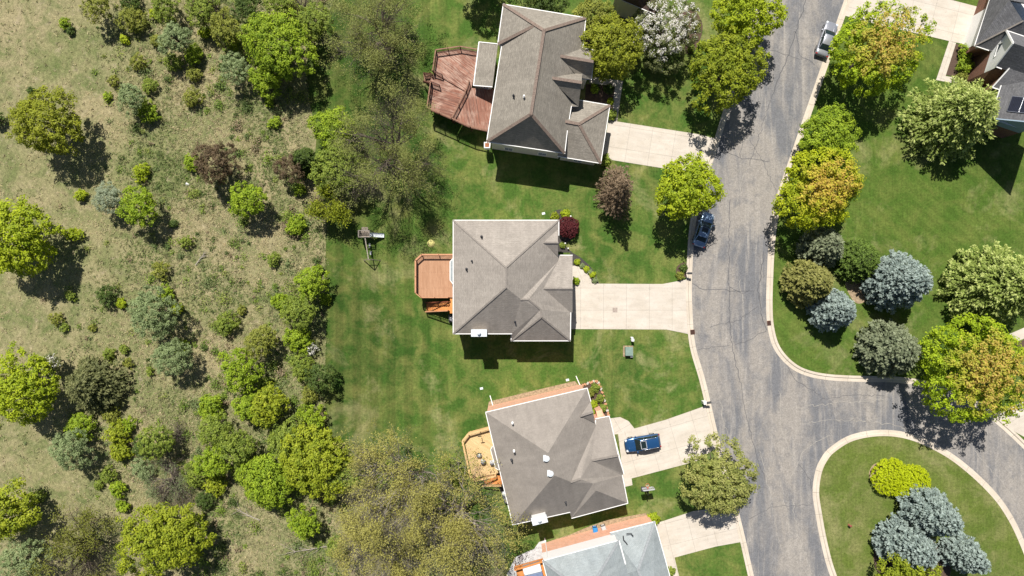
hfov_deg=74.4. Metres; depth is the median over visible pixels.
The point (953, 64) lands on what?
flower bed
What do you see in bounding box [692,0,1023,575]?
road
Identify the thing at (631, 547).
house
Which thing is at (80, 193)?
shrub
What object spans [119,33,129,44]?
shrub
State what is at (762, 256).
road crack
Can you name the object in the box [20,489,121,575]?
sparse tree
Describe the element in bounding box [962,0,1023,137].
house
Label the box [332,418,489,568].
sparse tree
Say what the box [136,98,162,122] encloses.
shrub
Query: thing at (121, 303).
shrub
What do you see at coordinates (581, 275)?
walkway
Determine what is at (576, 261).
shrub
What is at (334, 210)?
broadleaf tree
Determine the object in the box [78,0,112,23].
broadleaf tree
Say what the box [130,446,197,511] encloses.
twiggy shrub
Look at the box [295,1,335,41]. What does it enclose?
broadleaf tree
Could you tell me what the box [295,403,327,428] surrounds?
shrub
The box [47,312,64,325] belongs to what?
shrub
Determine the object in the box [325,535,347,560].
shrub
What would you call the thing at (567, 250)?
flower bed
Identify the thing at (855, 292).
flower bed
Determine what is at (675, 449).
driveway
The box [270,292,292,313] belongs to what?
shrub
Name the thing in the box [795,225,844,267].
spruce tree
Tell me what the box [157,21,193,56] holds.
broadleaf tree
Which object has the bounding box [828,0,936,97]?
broadleaf tree
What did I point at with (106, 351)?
shrub
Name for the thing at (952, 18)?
driveway
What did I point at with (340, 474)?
broadleaf tree
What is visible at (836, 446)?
kerb
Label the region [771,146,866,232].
broadleaf tree
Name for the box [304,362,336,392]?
broadleaf tree
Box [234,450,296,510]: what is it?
broadleaf tree
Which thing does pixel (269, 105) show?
shrub
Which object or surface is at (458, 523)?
sparse tree
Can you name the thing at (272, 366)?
weeds
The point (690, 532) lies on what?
driveway
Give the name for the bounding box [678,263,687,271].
shrub
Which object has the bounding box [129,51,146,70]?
shrub
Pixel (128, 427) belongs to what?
shrub
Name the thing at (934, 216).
lawn
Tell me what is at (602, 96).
flower bed
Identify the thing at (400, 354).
lawn
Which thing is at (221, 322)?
shrub
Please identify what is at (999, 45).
window
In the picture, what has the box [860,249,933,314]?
spruce tree
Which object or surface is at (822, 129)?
broadleaf tree
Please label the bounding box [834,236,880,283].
pine tree
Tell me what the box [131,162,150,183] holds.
shrub
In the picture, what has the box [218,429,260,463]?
broadleaf tree
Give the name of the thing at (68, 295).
shrub
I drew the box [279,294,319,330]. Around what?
broadleaf tree
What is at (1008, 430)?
kerb
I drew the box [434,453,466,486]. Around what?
broadleaf tree
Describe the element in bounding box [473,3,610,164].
house
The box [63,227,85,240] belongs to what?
shrub
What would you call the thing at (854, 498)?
lawn
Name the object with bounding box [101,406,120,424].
shrub
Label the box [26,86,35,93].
shrub
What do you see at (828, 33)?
car
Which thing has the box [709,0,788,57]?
broadleaf tree
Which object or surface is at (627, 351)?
transformer box
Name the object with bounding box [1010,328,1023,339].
walkway
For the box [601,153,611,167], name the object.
shrub
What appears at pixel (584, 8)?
broadleaf tree
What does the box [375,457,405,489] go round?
broadleaf tree
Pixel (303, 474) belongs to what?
broadleaf tree
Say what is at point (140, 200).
broadleaf tree
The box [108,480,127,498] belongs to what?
shrub
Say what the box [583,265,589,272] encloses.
shrub
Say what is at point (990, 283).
tree
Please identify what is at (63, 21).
shrub
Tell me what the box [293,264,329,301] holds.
broadleaf tree
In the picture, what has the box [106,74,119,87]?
shrub
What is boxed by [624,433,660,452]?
car
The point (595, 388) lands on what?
shrub
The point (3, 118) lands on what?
shrub
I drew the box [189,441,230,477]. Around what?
broadleaf tree
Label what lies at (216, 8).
twiggy shrub
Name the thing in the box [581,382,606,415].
flower bed
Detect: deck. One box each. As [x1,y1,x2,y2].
[415,254,452,312]
[423,46,493,133]
[462,426,501,486]
[514,558,545,575]
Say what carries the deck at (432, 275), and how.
on the lawn at (400, 354)
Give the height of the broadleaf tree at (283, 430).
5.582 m
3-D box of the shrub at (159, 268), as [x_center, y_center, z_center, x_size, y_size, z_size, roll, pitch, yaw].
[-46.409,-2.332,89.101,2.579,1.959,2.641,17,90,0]
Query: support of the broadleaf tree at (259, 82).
on the meadow
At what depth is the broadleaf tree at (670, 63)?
87.61 m
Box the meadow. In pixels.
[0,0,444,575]
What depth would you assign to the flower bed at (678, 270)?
89.99 m
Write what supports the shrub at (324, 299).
on the lawn at (400, 354)
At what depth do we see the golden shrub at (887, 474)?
88.55 m
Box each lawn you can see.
[306,0,754,575]
[773,0,1023,439]
[819,436,1023,575]
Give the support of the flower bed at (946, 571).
on the lawn at (854, 498)
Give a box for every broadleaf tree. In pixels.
[0,194,66,277]
[0,341,60,426]
[0,477,42,541]
[0,537,53,575]
[4,85,85,156]
[48,426,97,470]
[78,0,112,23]
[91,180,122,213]
[113,501,216,575]
[114,185,160,227]
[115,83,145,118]
[126,285,181,342]
[136,423,175,460]
[149,337,193,375]
[150,0,180,26]
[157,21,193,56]
[184,0,219,29]
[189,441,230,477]
[191,140,242,185]
[195,410,233,447]
[209,6,250,46]
[217,347,265,393]
[218,51,250,89]
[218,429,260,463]
[227,180,268,218]
[229,0,271,26]
[230,391,266,421]
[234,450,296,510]
[236,7,318,84]
[243,323,278,357]
[247,63,281,103]
[250,381,290,429]
[262,0,298,15]
[266,414,306,465]
[272,153,304,184]
[278,421,353,501]
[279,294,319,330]
[284,503,321,540]
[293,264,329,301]
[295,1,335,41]
[303,181,353,228]
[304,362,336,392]
[306,105,358,152]
[308,138,373,194]
[326,451,372,496]
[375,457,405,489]
[411,478,442,518]
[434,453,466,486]
[512,0,570,12]
[571,0,617,47]
[579,10,645,82]
[593,164,632,220]
[630,0,701,74]
[644,40,679,76]
[654,151,727,221]
[678,431,759,517]
[688,25,771,116]
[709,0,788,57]
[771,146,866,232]
[797,101,862,159]
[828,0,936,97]
[875,547,942,575]
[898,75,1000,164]
[913,312,1023,425]
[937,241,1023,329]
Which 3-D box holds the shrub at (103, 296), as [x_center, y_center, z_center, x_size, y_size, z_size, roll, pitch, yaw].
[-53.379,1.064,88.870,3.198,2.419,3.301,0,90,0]
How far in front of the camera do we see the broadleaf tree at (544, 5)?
84.67 m
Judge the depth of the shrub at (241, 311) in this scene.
89.36 m
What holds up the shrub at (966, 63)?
on the flower bed at (953, 64)
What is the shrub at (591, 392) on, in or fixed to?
on the flower bed at (589, 385)
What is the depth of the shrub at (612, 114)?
89.24 m
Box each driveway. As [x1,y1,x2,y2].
[571,280,687,333]
[603,120,713,169]
[618,405,714,479]
[656,509,739,575]
[846,0,976,43]
[996,402,1023,436]
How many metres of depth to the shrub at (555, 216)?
89.38 m
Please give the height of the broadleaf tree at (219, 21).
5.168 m
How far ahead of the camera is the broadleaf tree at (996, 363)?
80.73 m
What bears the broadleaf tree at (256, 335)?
on the meadow
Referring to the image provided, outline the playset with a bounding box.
[358,227,383,260]
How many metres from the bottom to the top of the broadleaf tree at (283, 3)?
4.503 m
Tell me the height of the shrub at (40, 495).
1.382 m
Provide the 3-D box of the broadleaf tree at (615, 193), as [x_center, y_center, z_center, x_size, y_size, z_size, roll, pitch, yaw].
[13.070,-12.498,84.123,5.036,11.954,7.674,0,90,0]
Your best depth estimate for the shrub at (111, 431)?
88.45 m
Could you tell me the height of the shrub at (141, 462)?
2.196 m
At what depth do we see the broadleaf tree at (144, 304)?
84.85 m
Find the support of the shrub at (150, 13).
on the meadow
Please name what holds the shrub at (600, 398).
on the flower bed at (589, 385)
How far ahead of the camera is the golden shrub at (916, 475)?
88.50 m
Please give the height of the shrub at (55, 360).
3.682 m
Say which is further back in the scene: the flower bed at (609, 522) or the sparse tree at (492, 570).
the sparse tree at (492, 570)
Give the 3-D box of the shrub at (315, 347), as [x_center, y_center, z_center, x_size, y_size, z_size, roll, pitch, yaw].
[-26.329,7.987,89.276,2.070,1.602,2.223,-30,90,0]
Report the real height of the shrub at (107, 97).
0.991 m
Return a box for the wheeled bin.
[592,525,597,532]
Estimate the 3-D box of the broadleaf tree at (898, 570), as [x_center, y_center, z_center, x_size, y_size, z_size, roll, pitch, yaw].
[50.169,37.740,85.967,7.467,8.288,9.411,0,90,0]
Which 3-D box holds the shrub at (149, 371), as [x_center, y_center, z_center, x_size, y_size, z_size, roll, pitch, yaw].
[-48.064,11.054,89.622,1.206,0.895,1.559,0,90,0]
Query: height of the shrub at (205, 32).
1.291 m
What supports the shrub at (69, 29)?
on the meadow
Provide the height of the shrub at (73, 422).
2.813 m
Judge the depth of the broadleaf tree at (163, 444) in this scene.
86.16 m
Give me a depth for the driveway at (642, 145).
89.98 m
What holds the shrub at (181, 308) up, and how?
on the meadow
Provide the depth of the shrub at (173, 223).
89.38 m
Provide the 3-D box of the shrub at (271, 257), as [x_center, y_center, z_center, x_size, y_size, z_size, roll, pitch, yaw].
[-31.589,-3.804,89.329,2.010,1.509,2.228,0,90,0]
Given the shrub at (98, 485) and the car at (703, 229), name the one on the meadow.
the shrub at (98, 485)
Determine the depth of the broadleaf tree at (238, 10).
86.19 m
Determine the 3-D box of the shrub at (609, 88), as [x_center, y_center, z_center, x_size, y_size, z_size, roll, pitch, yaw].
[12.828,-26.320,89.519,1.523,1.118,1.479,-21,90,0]
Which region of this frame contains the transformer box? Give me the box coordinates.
[623,346,632,356]
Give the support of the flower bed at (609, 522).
on the lawn at (400, 354)
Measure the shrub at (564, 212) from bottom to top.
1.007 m
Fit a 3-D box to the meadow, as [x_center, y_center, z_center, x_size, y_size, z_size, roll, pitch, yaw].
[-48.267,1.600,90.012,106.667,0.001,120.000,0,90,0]
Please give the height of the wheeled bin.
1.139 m
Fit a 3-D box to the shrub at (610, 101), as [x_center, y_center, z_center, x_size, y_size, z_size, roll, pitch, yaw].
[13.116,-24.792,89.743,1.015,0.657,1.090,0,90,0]
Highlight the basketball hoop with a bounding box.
[641,483,654,495]
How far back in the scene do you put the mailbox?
88.90 m
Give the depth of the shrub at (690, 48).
89.50 m
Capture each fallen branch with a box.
[231,503,259,520]
[276,541,326,559]
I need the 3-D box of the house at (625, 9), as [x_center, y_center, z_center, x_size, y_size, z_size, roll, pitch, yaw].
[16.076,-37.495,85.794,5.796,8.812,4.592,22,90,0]
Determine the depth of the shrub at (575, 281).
89.55 m
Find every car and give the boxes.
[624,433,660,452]
[692,212,714,247]
[814,21,837,57]
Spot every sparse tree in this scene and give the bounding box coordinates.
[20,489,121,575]
[315,0,432,89]
[318,68,467,219]
[323,483,448,575]
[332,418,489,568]
[376,438,531,575]
[400,496,507,575]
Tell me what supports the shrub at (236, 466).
on the meadow
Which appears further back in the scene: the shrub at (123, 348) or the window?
the shrub at (123, 348)
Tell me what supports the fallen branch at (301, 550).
on the meadow
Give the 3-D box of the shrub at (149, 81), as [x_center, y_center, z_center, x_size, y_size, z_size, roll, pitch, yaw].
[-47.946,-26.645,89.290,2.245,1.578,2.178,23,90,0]
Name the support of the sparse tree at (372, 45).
on the lawn at (400, 354)
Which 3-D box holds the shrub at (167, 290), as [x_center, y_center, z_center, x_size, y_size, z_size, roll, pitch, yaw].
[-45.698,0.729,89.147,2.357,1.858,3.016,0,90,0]
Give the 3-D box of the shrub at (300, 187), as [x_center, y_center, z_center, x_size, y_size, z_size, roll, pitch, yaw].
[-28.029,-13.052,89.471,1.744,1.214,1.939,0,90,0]
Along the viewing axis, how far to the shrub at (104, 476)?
88.90 m
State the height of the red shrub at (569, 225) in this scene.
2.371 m
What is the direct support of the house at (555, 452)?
on the lawn at (400, 354)
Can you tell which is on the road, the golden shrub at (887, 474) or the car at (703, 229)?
the car at (703, 229)
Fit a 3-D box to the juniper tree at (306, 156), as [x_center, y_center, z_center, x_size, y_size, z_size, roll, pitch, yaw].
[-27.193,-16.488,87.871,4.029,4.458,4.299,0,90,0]
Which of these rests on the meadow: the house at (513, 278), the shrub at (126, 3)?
the shrub at (126, 3)
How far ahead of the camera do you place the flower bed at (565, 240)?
89.99 m
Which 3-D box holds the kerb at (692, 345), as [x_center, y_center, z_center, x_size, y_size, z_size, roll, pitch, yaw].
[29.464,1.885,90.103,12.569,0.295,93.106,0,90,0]
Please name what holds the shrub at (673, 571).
on the lawn at (400, 354)
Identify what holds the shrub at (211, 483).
on the meadow
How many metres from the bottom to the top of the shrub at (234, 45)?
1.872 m
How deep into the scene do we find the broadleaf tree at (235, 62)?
86.43 m
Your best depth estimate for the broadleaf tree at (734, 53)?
82.11 m
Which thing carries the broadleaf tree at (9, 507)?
on the meadow
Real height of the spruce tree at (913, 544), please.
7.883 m
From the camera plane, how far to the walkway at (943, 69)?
89.97 m
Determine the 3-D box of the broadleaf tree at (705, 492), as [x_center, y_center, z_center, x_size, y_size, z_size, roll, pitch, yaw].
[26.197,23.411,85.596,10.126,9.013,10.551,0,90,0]
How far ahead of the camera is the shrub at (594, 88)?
89.42 m
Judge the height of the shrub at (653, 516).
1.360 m
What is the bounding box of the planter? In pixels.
[484,142,490,149]
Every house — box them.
[450,220,572,340]
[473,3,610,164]
[485,376,627,525]
[541,515,669,575]
[612,0,658,25]
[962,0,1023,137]
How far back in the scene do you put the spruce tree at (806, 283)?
86.08 m
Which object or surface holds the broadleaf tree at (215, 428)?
on the meadow
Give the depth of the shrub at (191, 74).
89.04 m
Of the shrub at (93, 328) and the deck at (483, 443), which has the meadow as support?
the shrub at (93, 328)
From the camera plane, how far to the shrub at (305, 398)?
88.80 m
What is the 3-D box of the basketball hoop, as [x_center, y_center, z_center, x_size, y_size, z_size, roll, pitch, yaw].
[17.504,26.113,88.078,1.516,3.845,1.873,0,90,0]
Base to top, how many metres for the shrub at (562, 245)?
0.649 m
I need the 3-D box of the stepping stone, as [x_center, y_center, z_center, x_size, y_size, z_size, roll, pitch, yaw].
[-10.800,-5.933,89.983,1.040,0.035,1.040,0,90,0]
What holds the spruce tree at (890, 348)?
on the lawn at (934, 216)
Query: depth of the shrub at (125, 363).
89.36 m
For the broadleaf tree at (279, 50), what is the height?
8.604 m
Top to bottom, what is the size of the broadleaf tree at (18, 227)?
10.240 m
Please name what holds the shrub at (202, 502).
on the meadow
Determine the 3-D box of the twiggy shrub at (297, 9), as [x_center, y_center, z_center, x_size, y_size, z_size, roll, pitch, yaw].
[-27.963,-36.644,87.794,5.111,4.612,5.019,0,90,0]
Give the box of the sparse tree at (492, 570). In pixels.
[400,496,507,575]
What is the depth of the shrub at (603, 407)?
89.46 m
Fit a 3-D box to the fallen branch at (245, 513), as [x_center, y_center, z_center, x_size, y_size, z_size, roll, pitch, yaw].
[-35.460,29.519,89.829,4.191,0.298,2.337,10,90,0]
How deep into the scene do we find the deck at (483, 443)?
88.60 m
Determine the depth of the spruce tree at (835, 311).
85.89 m
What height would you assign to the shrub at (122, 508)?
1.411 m
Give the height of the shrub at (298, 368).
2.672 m
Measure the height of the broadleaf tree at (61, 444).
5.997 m
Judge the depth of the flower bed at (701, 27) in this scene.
89.99 m
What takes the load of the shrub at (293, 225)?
on the meadow
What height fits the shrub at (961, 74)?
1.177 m
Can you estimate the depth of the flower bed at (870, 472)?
89.98 m
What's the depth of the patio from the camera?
89.97 m
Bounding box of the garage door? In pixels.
[962,9,984,48]
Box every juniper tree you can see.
[63,354,132,417]
[291,147,318,178]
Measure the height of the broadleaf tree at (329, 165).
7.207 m
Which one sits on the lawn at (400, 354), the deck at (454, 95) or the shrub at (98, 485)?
the deck at (454, 95)
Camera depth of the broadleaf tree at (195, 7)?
86.22 m
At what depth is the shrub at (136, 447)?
88.59 m
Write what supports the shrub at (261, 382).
on the meadow
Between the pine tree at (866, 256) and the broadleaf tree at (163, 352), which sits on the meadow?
the broadleaf tree at (163, 352)
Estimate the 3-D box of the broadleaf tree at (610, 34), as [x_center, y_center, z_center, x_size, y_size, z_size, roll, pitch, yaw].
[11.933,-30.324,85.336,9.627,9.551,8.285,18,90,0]
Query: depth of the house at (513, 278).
82.59 m
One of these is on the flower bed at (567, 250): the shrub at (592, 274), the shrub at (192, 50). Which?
the shrub at (592, 274)
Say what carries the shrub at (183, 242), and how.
on the meadow
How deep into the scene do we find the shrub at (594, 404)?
89.39 m
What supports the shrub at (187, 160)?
on the meadow
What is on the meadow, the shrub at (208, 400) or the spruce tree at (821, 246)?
the shrub at (208, 400)
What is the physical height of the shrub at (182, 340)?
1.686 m
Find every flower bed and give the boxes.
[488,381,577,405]
[550,209,576,242]
[552,513,645,540]
[558,239,598,283]
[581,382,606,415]
[585,84,614,108]
[676,10,702,53]
[676,262,686,276]
[845,279,866,303]
[869,462,894,494]
[873,519,950,575]
[946,44,973,78]
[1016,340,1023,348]
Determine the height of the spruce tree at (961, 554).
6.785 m
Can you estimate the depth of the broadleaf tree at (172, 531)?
83.92 m
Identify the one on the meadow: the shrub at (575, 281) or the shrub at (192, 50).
the shrub at (192, 50)
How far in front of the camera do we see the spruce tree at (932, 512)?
85.01 m
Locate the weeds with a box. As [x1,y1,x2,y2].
[0,0,500,575]
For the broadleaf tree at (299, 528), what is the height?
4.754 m
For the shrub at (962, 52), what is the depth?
89.03 m
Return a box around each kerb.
[686,9,758,575]
[766,0,1023,448]
[813,430,1023,575]
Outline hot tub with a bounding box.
[523,561,542,575]
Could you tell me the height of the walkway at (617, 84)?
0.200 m
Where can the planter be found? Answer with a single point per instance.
(487, 146)
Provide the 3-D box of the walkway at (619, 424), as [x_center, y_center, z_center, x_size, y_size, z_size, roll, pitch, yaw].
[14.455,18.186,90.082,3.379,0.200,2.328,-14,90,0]
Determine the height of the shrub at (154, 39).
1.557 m
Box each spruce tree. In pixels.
[779,259,834,309]
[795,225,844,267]
[805,288,856,332]
[853,318,922,378]
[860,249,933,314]
[871,511,939,570]
[895,483,964,536]
[936,532,991,574]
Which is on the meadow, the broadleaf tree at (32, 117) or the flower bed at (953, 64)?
the broadleaf tree at (32, 117)
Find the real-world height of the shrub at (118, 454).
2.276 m
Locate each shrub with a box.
[0,112,6,125]
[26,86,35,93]
[30,489,47,502]
[40,351,63,373]
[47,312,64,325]
[58,17,71,29]
[59,322,68,331]
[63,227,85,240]
[63,412,97,440]
[64,290,77,301]
[66,26,74,34]
[73,188,88,201]
[87,324,96,331]
[94,284,119,307]
[94,479,103,490]
[98,464,117,483]
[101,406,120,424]
[101,417,132,446]
[102,347,115,359]
[103,91,112,102]
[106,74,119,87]
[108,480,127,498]
[109,438,134,461]
[113,4,147,33]
[115,298,126,308]
[115,500,131,512]
[119,0,141,9]
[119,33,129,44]
[119,344,129,354]
[122,357,134,369]
[122,414,137,433]
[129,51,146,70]
[130,435,152,457]
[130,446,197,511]
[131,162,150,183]
[131,454,154,479]
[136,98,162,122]
[142,78,158,94]
[146,365,153,376]
[148,8,161,18]
[149,34,164,49]
[150,261,170,281]
[157,282,175,303]
[158,414,187,445]
[162,52,184,71]
[168,219,178,227]
[171,302,183,314]
[174,338,189,352]
[177,235,195,249]
[179,461,207,489]
[182,84,204,107]
[183,42,203,66]
[183,153,198,171]
[186,65,202,82]
[193,0,226,30]
[194,490,216,510]
[197,26,210,38]
[198,393,224,421]
[201,473,227,497]
[215,310,240,337]
[224,32,242,52]
[230,455,255,480]
[237,304,246,315]
[257,376,272,396]
[264,99,273,107]
[266,116,282,128]
[267,251,280,266]
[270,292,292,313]
[278,0,308,24]
[282,326,314,354]
[285,213,306,235]
[288,353,315,382]
[294,183,306,195]
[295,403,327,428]
[301,385,318,404]
[306,339,320,356]
[318,293,331,305]
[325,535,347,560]
[550,211,559,219]
[559,216,578,238]
[559,242,565,248]
[560,209,570,216]
[572,277,579,284]
[574,259,580,264]
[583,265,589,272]
[588,388,594,397]
[589,271,595,277]
[590,83,599,93]
[590,382,600,392]
[591,400,597,408]
[596,394,604,403]
[600,404,606,411]
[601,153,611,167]
[603,83,613,94]
[607,97,613,104]
[608,108,616,120]
[647,512,660,524]
[668,566,675,575]
[675,271,684,279]
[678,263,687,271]
[687,43,694,52]
[870,457,908,495]
[893,463,930,498]
[954,70,968,80]
[955,57,975,73]
[958,43,972,58]
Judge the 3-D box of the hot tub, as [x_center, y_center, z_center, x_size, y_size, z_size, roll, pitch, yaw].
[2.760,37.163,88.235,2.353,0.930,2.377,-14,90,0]
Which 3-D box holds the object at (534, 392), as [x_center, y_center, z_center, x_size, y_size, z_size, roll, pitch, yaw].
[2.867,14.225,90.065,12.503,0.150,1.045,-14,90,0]
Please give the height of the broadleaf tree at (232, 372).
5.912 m
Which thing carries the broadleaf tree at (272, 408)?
on the meadow
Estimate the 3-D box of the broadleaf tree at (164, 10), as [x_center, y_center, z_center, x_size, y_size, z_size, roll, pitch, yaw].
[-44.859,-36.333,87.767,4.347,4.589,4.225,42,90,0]
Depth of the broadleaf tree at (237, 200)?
85.83 m
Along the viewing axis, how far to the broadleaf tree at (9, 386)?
83.92 m
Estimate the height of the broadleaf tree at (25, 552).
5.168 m
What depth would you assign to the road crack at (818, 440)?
90.09 m
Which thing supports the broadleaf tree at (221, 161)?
on the meadow
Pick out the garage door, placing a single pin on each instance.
(976, 20)
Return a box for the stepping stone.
[427,240,434,246]
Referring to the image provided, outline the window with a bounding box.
[994,40,1005,57]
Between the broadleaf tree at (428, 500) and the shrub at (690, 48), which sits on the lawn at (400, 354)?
the broadleaf tree at (428, 500)
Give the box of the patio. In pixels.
[506,540,544,575]
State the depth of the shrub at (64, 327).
89.47 m
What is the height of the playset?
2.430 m
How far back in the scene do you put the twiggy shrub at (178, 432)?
88.83 m
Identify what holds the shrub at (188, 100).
on the meadow
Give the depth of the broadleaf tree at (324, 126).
84.98 m
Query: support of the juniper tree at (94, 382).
on the meadow
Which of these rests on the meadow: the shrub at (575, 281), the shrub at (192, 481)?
the shrub at (192, 481)
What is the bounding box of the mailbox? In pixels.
[701,400,710,404]
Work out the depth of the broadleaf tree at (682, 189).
81.82 m
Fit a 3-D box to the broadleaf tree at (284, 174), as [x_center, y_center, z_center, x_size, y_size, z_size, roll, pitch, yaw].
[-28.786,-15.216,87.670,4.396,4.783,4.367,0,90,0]
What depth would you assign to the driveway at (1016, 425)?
89.98 m
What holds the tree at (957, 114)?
on the lawn at (934, 216)
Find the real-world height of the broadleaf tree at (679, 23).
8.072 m
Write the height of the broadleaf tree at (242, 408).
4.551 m
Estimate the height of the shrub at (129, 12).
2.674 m
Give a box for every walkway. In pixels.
[572,266,591,283]
[589,77,622,120]
[610,417,634,433]
[936,41,957,82]
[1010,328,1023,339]
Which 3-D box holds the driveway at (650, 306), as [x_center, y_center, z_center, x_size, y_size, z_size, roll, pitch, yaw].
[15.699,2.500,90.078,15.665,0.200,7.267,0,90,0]
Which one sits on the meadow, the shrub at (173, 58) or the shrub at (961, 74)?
the shrub at (173, 58)
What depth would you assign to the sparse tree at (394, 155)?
80.98 m
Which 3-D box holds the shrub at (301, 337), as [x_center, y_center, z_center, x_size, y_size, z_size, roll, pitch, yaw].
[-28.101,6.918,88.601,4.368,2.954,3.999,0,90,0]
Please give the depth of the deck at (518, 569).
88.70 m
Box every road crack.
[692,0,881,518]
[720,170,1019,575]
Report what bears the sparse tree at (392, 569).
on the meadow

